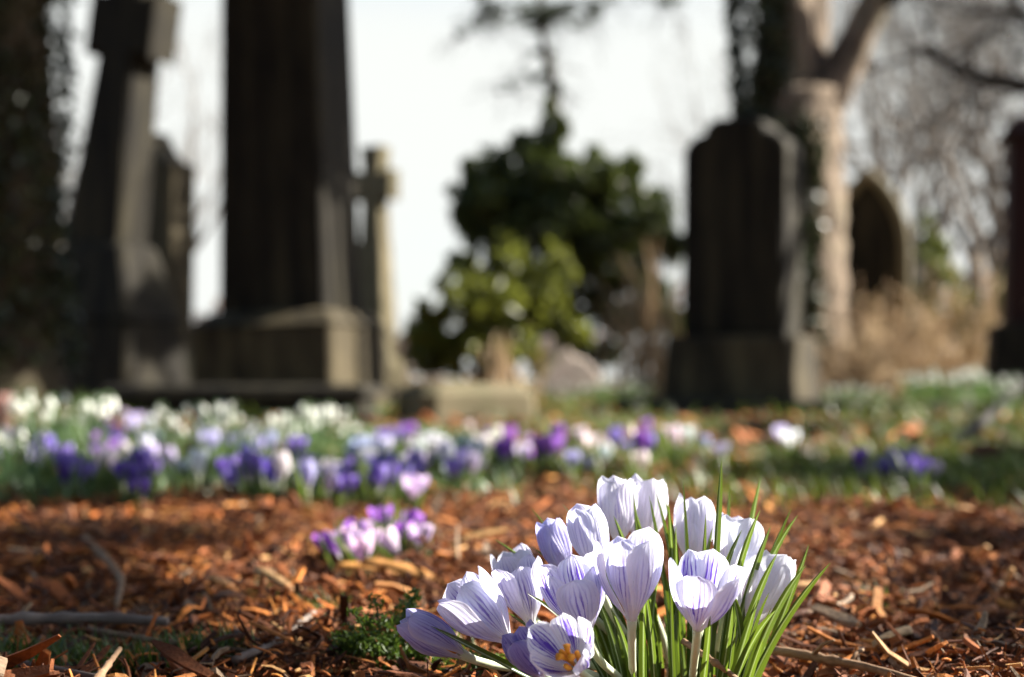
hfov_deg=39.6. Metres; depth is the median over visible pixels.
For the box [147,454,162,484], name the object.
crocus
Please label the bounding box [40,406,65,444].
snowdrop
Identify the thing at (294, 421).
snowdrop
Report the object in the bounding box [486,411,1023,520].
grass
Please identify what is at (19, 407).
snowdrop
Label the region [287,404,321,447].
snowdrop
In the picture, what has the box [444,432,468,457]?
crocus
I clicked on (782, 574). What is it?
crocus
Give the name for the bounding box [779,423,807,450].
crocus
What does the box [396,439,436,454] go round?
crocus
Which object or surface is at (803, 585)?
bark piece
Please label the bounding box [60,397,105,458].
snowdrop
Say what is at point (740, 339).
headstone
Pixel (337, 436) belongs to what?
snowdrop
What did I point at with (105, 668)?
twig
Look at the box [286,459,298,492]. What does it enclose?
crocus
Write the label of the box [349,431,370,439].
crocus
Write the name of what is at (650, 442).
crocus
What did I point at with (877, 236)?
headstone
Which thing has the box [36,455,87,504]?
crocus
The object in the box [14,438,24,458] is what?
snowdrop
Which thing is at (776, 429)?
crocus
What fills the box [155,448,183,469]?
crocus
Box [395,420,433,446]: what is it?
crocus
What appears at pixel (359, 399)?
grave ledger
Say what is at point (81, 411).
snowdrop
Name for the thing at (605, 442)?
crocus
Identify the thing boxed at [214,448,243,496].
crocus
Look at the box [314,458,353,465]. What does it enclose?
crocus
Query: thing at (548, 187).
holly bush
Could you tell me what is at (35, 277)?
ivy tree
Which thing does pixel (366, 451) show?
crocus
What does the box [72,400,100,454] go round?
snowdrop
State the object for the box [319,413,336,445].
snowdrop
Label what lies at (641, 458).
crocus
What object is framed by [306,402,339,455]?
snowdrop
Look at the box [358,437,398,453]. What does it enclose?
crocus
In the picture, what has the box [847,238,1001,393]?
dead bracken
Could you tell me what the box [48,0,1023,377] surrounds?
sky
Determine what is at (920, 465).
crocus
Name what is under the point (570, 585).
crocus
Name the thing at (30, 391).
snowdrop
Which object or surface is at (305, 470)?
crocus
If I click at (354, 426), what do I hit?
snowdrop
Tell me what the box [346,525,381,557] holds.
crocus
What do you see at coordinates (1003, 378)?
snowdrop
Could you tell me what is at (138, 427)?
crocus
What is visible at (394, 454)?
crocus
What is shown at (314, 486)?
crocus
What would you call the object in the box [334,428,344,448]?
snowdrop
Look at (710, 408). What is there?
grave kerb
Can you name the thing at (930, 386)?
snowdrop
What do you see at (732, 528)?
crocus
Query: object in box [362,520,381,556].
crocus
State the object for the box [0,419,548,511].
bed foliage
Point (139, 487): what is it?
crocus
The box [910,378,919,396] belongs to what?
snowdrop
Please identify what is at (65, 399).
snowdrop
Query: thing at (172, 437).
snowdrop
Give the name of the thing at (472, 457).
crocus
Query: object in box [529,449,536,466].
crocus
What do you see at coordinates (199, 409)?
snowdrop
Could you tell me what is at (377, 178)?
stone cross
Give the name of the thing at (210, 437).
crocus
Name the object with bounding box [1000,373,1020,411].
snowdrop
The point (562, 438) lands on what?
crocus
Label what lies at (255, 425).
snowdrop
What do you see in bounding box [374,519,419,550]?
crocus
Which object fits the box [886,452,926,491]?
crocus
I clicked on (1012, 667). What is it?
bark shreds
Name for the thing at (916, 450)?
crocus
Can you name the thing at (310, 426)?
snowdrop
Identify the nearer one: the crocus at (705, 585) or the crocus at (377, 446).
the crocus at (705, 585)
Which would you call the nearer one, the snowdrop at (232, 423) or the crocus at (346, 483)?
the crocus at (346, 483)
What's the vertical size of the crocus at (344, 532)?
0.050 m
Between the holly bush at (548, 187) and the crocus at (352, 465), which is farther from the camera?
the holly bush at (548, 187)
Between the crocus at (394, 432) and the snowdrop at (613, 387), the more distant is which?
the snowdrop at (613, 387)
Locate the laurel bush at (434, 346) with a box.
[401,229,594,382]
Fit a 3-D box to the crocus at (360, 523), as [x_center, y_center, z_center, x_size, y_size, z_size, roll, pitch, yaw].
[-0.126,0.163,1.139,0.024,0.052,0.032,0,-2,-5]
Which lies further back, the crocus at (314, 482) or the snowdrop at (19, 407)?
the snowdrop at (19, 407)
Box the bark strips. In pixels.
[0,464,1023,676]
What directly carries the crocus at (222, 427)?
on the ground at (530, 384)
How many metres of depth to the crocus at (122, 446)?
2.12 m
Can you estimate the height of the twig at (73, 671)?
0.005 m
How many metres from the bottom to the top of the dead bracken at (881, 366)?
0.741 m
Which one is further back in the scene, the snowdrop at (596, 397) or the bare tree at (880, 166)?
the bare tree at (880, 166)
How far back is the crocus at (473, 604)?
0.60 m
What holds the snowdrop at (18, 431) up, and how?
on the ground at (530, 384)
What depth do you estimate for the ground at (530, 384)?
1.27 m
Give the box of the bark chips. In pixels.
[0,458,1023,676]
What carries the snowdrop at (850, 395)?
on the ground at (530, 384)
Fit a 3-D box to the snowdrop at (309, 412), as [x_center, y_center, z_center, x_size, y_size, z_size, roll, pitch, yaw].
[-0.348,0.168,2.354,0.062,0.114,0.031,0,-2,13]
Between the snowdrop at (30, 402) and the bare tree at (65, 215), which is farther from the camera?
the bare tree at (65, 215)
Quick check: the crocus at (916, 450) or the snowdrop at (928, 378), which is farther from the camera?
the snowdrop at (928, 378)
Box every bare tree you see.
[56,0,220,246]
[63,4,356,253]
[597,0,1023,378]
[639,0,1023,372]
[648,0,1023,374]
[693,0,1023,228]
[719,0,1023,198]
[720,0,900,397]
[724,0,1023,232]
[828,0,1023,242]
[842,0,1023,323]
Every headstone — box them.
[0,393,24,430]
[146,132,196,383]
[534,335,598,398]
[613,116,867,402]
[844,168,910,386]
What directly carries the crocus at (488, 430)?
on the ground at (530, 384)
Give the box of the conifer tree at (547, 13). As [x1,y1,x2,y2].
[429,0,688,126]
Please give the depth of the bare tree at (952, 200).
18.98 m
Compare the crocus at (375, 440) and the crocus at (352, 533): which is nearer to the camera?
the crocus at (352, 533)
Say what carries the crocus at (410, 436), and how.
on the ground at (530, 384)
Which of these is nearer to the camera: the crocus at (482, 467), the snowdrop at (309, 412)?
the crocus at (482, 467)
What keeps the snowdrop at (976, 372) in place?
on the ground at (530, 384)
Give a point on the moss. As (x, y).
(78, 648)
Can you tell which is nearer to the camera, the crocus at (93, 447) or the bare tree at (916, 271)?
the crocus at (93, 447)
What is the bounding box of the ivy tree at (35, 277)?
[0,0,88,410]
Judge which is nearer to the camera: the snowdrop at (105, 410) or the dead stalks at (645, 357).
the snowdrop at (105, 410)
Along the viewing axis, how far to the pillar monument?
8.07 m
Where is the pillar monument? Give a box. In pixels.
[984,115,1023,402]
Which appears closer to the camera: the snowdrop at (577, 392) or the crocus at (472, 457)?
the crocus at (472, 457)
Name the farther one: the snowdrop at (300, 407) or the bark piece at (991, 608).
the snowdrop at (300, 407)
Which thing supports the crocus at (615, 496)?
on the ground at (530, 384)
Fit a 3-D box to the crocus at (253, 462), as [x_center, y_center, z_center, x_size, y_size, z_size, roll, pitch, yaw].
[-0.290,0.161,1.600,0.065,0.077,0.054,0,-2,0]
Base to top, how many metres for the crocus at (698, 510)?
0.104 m
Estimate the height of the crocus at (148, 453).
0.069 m
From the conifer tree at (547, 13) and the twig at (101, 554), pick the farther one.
the conifer tree at (547, 13)
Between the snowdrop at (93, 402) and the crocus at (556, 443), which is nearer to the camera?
the crocus at (556, 443)
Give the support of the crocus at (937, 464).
on the ground at (530, 384)
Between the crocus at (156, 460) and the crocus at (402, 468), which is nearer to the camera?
the crocus at (402, 468)
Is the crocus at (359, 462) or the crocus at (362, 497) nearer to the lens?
the crocus at (362, 497)
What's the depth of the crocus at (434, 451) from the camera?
2.03 m
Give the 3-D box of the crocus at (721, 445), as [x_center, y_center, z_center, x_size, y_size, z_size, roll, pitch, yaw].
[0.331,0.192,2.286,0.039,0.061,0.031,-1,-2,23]
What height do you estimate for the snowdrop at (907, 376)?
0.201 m
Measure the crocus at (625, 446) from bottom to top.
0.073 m
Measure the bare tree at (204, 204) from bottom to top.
4.489 m
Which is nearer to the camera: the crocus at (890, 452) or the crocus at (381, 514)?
the crocus at (381, 514)
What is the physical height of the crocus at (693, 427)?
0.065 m
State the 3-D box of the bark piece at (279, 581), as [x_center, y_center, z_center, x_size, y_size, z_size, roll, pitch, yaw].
[-0.154,0.158,0.926,0.040,0.017,0.011,-1,-2,35]
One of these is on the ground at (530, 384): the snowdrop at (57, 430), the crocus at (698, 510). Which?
the snowdrop at (57, 430)
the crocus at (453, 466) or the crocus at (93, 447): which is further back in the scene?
the crocus at (93, 447)
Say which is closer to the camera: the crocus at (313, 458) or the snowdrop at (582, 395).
the crocus at (313, 458)
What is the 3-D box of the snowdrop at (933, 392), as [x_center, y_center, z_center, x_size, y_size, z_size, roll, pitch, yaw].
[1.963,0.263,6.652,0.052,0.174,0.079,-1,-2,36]
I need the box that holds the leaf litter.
[0,393,1023,475]
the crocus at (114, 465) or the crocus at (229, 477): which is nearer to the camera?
the crocus at (229, 477)
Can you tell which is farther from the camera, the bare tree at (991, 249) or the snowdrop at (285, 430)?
the bare tree at (991, 249)
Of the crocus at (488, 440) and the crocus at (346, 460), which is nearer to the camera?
the crocus at (346, 460)
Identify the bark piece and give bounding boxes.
[208,574,236,589]
[254,566,293,592]
[334,562,402,574]
[360,558,433,581]
[796,581,810,589]
[872,625,912,646]
[960,603,997,626]
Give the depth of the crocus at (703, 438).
2.71 m
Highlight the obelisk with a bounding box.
[188,0,404,414]
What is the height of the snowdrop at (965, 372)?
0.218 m
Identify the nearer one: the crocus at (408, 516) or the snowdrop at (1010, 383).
the crocus at (408, 516)
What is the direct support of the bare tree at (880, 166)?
on the ground at (530, 384)
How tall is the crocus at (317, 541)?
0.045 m
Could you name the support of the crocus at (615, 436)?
on the ground at (530, 384)
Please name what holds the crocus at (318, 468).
on the ground at (530, 384)
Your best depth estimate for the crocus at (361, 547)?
1.04 m
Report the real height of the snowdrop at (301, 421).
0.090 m
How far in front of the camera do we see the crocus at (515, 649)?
0.59 m
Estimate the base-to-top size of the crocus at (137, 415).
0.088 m
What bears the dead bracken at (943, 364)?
on the ground at (530, 384)
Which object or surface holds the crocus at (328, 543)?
on the ground at (530, 384)
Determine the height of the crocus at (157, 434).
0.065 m
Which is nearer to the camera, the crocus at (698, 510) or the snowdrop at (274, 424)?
the crocus at (698, 510)
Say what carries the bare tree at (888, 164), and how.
on the ground at (530, 384)
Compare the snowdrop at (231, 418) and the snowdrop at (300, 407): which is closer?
the snowdrop at (300, 407)
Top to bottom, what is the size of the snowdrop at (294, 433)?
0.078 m
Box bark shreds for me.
[0,469,1023,676]
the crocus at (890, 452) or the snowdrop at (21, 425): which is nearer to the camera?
the crocus at (890, 452)
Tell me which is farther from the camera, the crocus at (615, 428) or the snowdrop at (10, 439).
the crocus at (615, 428)
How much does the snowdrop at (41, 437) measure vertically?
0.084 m
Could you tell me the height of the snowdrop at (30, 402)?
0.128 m
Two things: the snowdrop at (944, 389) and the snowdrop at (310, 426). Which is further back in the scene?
the snowdrop at (944, 389)
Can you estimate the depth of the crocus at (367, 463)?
1.79 m
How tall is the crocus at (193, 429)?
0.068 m
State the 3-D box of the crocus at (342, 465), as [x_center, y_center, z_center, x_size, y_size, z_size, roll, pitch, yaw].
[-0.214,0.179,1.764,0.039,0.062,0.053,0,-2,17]
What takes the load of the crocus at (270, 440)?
on the ground at (530, 384)
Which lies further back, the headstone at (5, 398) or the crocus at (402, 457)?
the headstone at (5, 398)
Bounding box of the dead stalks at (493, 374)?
[462,332,543,403]
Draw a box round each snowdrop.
[0,429,14,474]
[0,431,2,460]
[0,438,12,475]
[1,436,16,457]
[2,425,23,471]
[7,396,53,444]
[10,392,31,419]
[12,418,34,447]
[13,394,34,445]
[13,422,47,476]
[14,396,54,443]
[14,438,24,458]
[18,425,47,475]
[18,426,43,468]
[23,399,41,428]
[24,387,43,429]
[27,431,54,483]
[27,445,45,478]
[29,398,53,434]
[38,394,79,447]
[39,391,69,424]
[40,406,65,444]
[48,409,56,447]
[51,396,84,446]
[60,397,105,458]
[61,401,89,454]
[66,412,84,443]
[70,392,117,459]
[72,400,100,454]
[83,403,116,466]
[88,394,99,421]
[94,394,104,429]
[102,395,109,423]
[146,403,179,445]
[150,417,160,442]
[158,403,180,432]
[158,413,175,430]
[159,416,178,453]
[169,424,184,453]
[170,417,179,441]
[171,412,187,433]
[183,402,207,440]
[186,402,209,435]
[187,402,221,433]
[189,414,205,449]
[192,401,222,432]
[198,399,227,429]
[214,416,230,451]
[217,414,227,423]
[223,414,233,432]
[224,412,241,433]
[225,408,248,430]
[227,401,252,431]
[228,412,241,433]
[241,418,258,443]
[245,412,273,444]
[258,414,285,441]
[267,416,287,438]
[273,411,281,436]
[275,411,291,442]
[279,426,287,445]
[282,406,315,450]
[284,426,297,439]
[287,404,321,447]
[292,417,308,435]
[296,401,325,448]
[298,417,319,438]
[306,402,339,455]
[307,420,314,443]
[309,403,336,441]
[312,415,338,448]
[318,415,332,444]
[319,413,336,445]
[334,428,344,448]
[334,428,348,444]
[335,425,345,446]
[338,422,356,444]
[339,413,360,445]
[342,405,357,438]
[549,380,554,392]
[562,382,573,403]
[574,384,584,403]
[579,384,585,401]
[584,383,593,400]
[591,382,601,402]
[599,380,609,402]
[602,383,609,400]
[606,385,614,400]
[628,379,638,393]
[643,383,652,395]
[646,379,658,395]
[826,385,834,398]
[844,385,852,399]
[847,381,853,399]
[861,385,873,401]
[899,373,911,400]
[905,371,919,397]
[906,378,922,402]
[907,375,918,395]
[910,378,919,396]
[910,379,919,401]
[911,371,925,399]
[915,370,931,397]
[920,368,935,401]
[924,376,938,402]
[926,374,937,402]
[931,371,951,402]
[938,374,950,402]
[944,374,959,396]
[944,375,962,402]
[952,370,971,402]
[952,376,971,402]
[957,372,970,399]
[959,373,969,402]
[962,368,986,402]
[968,373,982,400]
[969,369,979,401]
[972,366,988,402]
[979,371,991,402]
[979,371,993,399]
[981,375,999,402]
[993,379,1007,409]
[996,374,1011,412]
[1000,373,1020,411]
[1006,375,1019,411]
[1006,382,1022,408]
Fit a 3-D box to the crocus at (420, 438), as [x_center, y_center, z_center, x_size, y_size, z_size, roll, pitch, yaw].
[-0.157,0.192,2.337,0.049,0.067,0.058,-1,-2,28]
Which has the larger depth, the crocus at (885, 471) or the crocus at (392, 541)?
the crocus at (885, 471)
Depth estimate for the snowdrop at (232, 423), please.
2.68 m
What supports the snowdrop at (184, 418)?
on the ground at (530, 384)
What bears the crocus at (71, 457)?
on the ground at (530, 384)
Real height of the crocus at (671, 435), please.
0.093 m
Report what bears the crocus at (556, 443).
on the ground at (530, 384)
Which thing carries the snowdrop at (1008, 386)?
on the ground at (530, 384)
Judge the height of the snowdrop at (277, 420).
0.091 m
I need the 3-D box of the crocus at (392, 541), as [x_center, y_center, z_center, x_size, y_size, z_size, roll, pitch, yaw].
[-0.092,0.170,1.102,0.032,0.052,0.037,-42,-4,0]
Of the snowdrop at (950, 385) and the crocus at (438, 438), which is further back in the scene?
the snowdrop at (950, 385)
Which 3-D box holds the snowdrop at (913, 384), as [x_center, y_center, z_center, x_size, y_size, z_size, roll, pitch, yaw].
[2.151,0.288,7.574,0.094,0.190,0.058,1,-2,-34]
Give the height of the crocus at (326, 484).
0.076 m
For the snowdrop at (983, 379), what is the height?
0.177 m
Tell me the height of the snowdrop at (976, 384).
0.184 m
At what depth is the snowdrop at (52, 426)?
2.57 m
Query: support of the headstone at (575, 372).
on the ground at (530, 384)
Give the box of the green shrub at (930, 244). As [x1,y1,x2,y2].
[911,209,1002,377]
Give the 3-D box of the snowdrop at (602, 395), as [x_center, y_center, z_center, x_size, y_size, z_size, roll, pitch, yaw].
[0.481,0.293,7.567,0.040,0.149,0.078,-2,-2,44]
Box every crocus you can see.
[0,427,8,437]
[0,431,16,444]
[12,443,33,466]
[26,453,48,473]
[31,445,52,458]
[33,432,66,464]
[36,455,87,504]
[41,449,74,478]
[49,438,72,456]
[55,453,85,463]
[69,425,107,459]
[76,460,106,498]
[79,443,129,492]
[89,444,105,457]
[94,422,122,431]
[103,427,125,439]
[103,459,128,491]
[104,414,123,425]
[104,438,141,462]
[104,458,141,510]
[105,420,128,434]
[105,432,135,455]
[117,410,127,421]
[120,445,151,460]
[120,448,158,458]
[122,416,138,430]
[122,474,155,514]
[125,411,144,431]
[125,435,169,454]
[125,447,170,499]
[129,422,145,434]
[129,440,174,456]
[129,462,167,489]
[135,411,172,434]
[136,435,150,442]
[147,415,160,426]
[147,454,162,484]
[150,429,168,446]
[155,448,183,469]
[159,445,173,456]
[169,447,221,498]
[172,458,190,483]
[186,425,232,459]
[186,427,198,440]
[208,424,235,453]
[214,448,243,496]
[217,464,241,495]
[222,431,240,452]
[225,450,281,501]
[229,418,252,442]
[233,441,253,455]
[235,454,270,499]
[245,435,263,454]
[246,429,289,458]
[260,457,307,497]
[261,446,306,498]
[277,436,312,455]
[283,466,317,510]
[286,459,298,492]
[288,433,316,457]
[288,456,334,511]
[289,452,335,463]
[291,457,336,498]
[305,525,341,571]
[310,520,344,577]
[312,454,355,512]
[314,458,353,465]
[317,459,354,498]
[325,528,384,573]
[327,442,361,463]
[330,534,388,575]
[331,466,344,498]
[332,471,367,514]
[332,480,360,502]
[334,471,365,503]
[335,459,360,472]
[336,461,371,496]
[338,523,358,559]
[339,513,369,561]
[340,454,371,469]
[346,433,388,447]
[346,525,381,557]
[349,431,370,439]
[349,469,374,504]
[353,450,399,501]
[354,445,388,470]
[354,456,397,507]
[355,449,364,473]
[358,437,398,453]
[359,437,392,454]
[360,454,372,472]
[361,453,417,509]
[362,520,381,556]
[368,434,412,452]
[368,498,403,531]
[369,443,425,487]
[371,423,399,436]
[371,459,421,507]
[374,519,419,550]
[377,509,394,534]
[378,525,409,563]
[384,453,405,462]
[387,425,414,445]
[393,446,433,500]
[393,471,430,511]
[394,444,426,463]
[394,497,440,552]
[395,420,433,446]
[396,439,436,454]
[396,458,828,676]
[399,431,415,446]
[400,458,440,503]
[407,434,422,445]
[408,517,437,556]
[417,431,470,479]
[421,431,448,448]
[424,447,440,467]
[429,434,455,448]
[432,464,452,488]
[434,453,470,491]
[437,566,599,676]
[443,444,490,490]
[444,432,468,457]
[447,448,480,478]
[458,419,475,433]
[464,432,498,478]
[464,433,495,465]
[476,423,506,439]
[477,427,492,435]
[477,460,485,480]
[487,444,512,477]
[488,434,514,478]
[490,543,540,622]
[491,554,597,671]
[492,424,525,462]
[502,423,525,440]
[502,619,549,676]
[511,438,531,473]
[518,431,532,462]
[527,613,593,676]
[528,432,564,478]
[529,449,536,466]
[535,518,606,634]
[538,552,621,676]
[541,433,568,467]
[543,420,581,455]
[546,436,570,475]
[550,448,585,484]
[566,503,627,641]
[567,426,590,450]
[580,455,598,481]
[583,431,607,458]
[591,439,621,471]
[593,527,663,676]
[594,443,620,471]
[597,476,637,538]
[601,429,626,460]
[612,426,625,439]
[621,438,635,469]
[624,422,663,466]
[624,450,650,480]
[630,473,667,676]
[637,416,651,433]
[646,429,664,466]
[653,423,682,470]
[669,549,743,676]
[674,493,715,554]
[681,423,705,456]
[689,424,708,449]
[696,433,719,451]
[705,441,729,468]
[713,513,763,658]
[735,546,795,629]
[770,422,790,442]
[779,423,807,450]
[842,447,884,485]
[871,443,905,471]
[872,458,885,471]
[877,459,898,486]
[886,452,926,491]
[892,449,939,498]
[893,450,924,471]
[893,451,933,479]
[901,447,931,457]
[926,460,960,496]
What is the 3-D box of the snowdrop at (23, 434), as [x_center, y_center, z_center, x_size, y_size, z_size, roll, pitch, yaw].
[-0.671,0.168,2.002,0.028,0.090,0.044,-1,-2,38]
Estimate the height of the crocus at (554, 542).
0.096 m
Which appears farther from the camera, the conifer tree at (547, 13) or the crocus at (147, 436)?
the conifer tree at (547, 13)
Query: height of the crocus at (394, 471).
0.077 m
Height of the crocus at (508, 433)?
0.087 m
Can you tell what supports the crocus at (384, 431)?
on the ground at (530, 384)
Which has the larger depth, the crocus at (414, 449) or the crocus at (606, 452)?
the crocus at (606, 452)
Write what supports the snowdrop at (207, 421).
on the ground at (530, 384)
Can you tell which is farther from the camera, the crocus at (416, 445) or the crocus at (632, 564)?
the crocus at (416, 445)
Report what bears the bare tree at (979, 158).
on the ground at (530, 384)
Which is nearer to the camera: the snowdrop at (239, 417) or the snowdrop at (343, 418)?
the snowdrop at (343, 418)
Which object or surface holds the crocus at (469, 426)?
on the ground at (530, 384)
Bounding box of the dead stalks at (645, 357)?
[593,237,682,396]
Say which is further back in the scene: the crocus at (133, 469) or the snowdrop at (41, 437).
the snowdrop at (41, 437)
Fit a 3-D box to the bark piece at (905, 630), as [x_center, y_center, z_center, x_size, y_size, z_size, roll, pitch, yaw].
[0.197,0.155,0.736,0.026,0.011,0.007,1,-2,-26]
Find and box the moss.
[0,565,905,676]
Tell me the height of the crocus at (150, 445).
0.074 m
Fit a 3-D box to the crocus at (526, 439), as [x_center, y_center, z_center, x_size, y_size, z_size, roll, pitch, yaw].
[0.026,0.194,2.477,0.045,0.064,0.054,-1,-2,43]
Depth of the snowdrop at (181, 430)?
2.32 m
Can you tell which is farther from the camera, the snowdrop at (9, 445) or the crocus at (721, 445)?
the crocus at (721, 445)
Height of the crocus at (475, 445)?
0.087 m
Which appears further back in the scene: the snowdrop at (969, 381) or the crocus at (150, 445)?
the snowdrop at (969, 381)
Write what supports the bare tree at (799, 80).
on the ground at (530, 384)
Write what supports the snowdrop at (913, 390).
on the ground at (530, 384)
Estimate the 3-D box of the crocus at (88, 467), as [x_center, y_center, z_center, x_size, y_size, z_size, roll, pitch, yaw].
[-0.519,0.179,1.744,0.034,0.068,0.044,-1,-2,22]
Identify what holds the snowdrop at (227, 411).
on the ground at (530, 384)
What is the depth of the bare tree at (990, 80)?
10.81 m
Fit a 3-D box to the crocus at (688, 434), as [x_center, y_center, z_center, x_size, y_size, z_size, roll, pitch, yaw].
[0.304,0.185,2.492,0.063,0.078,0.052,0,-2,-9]
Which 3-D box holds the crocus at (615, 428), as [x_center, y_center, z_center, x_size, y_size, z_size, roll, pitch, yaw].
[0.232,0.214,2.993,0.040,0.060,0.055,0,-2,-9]
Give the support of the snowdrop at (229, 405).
on the ground at (530, 384)
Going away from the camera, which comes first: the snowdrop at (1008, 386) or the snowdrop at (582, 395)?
the snowdrop at (1008, 386)
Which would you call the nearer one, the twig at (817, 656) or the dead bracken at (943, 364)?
the twig at (817, 656)
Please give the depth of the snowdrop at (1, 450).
2.12 m
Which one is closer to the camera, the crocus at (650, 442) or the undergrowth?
the crocus at (650, 442)
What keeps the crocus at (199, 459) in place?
on the ground at (530, 384)
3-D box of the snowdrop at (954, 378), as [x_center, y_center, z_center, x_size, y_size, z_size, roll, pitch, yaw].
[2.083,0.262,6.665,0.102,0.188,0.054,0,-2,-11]
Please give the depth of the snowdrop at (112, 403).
2.23 m
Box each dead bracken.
[803,301,942,402]
[823,271,1005,400]
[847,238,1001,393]
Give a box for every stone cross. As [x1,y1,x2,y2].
[59,0,187,398]
[356,145,406,387]
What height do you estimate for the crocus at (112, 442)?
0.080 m
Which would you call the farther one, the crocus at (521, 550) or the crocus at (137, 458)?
the crocus at (137, 458)
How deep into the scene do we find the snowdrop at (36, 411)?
3.02 m
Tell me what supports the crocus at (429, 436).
on the ground at (530, 384)
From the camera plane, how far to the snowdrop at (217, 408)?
2.41 m
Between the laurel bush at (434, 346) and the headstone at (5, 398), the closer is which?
the headstone at (5, 398)
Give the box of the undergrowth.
[34,387,1023,424]
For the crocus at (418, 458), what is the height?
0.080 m
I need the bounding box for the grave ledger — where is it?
[98,384,386,421]
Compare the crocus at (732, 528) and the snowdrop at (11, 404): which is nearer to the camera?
the crocus at (732, 528)
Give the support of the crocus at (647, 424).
on the ground at (530, 384)
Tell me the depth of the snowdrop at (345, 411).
2.90 m
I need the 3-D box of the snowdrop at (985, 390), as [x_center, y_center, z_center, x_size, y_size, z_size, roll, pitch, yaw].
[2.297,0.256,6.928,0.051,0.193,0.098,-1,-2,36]
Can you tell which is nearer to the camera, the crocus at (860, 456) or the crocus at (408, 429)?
the crocus at (860, 456)
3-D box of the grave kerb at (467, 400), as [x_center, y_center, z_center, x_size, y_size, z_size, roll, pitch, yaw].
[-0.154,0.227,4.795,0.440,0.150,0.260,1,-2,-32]
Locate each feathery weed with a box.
[328,621,370,663]
[346,587,421,669]
[357,626,460,670]
[449,646,507,676]
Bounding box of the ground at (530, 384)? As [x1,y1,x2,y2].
[0,378,1023,676]
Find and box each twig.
[0,611,169,626]
[14,660,94,676]
[82,534,124,609]
[92,646,122,676]
[98,628,248,651]
[231,610,315,663]
[681,638,737,676]
[771,639,914,676]
[951,384,1023,447]
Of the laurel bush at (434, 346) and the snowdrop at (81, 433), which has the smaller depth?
the snowdrop at (81, 433)
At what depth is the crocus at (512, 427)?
2.65 m
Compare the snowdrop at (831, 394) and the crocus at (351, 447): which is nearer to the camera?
the crocus at (351, 447)
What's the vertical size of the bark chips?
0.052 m
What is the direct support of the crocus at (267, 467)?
on the ground at (530, 384)
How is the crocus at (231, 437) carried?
on the ground at (530, 384)
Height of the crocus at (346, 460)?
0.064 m
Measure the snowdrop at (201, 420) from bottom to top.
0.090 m
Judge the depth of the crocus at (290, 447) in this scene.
2.18 m
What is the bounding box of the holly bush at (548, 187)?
[443,95,682,378]
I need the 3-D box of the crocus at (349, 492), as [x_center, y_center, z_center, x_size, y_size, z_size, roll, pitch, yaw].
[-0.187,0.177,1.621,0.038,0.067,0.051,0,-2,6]
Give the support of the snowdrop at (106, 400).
on the ground at (530, 384)
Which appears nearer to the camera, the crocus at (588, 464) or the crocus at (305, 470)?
the crocus at (305, 470)
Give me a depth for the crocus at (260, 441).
2.23 m
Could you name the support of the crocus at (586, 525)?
on the ground at (530, 384)
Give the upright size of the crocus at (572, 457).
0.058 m
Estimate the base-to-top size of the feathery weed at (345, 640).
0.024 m
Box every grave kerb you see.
[396,383,535,426]
[592,403,993,418]
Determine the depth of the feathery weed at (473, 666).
0.68 m
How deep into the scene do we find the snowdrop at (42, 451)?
1.89 m
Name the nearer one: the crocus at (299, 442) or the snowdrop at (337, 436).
the crocus at (299, 442)
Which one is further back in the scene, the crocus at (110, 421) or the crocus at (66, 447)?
the crocus at (110, 421)
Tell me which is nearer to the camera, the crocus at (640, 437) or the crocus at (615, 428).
the crocus at (640, 437)
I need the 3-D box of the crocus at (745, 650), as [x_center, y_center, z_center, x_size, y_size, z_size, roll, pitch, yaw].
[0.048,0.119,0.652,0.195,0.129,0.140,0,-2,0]
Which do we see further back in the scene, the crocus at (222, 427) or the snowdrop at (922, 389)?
the snowdrop at (922, 389)
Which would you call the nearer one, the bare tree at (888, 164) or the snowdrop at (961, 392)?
the snowdrop at (961, 392)
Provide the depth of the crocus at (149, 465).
1.75 m
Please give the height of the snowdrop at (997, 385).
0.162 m
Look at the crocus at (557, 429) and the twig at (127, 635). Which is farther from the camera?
the crocus at (557, 429)
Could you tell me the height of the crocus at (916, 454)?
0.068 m
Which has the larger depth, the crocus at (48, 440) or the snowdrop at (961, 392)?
the snowdrop at (961, 392)
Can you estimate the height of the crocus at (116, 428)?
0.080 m
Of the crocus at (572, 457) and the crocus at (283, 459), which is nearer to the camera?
the crocus at (283, 459)
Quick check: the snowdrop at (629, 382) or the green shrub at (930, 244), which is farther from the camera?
the green shrub at (930, 244)
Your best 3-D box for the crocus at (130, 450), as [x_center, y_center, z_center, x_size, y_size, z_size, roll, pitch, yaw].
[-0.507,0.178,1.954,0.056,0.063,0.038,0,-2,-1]
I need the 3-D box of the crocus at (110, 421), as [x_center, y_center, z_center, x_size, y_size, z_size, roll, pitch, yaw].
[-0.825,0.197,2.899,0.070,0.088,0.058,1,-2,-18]
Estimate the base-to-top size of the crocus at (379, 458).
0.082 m
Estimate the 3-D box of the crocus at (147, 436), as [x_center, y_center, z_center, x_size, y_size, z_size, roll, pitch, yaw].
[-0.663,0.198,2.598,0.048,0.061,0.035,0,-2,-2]
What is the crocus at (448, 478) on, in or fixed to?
on the ground at (530, 384)
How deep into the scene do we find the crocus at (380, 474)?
1.57 m
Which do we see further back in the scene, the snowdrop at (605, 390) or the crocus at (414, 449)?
the snowdrop at (605, 390)

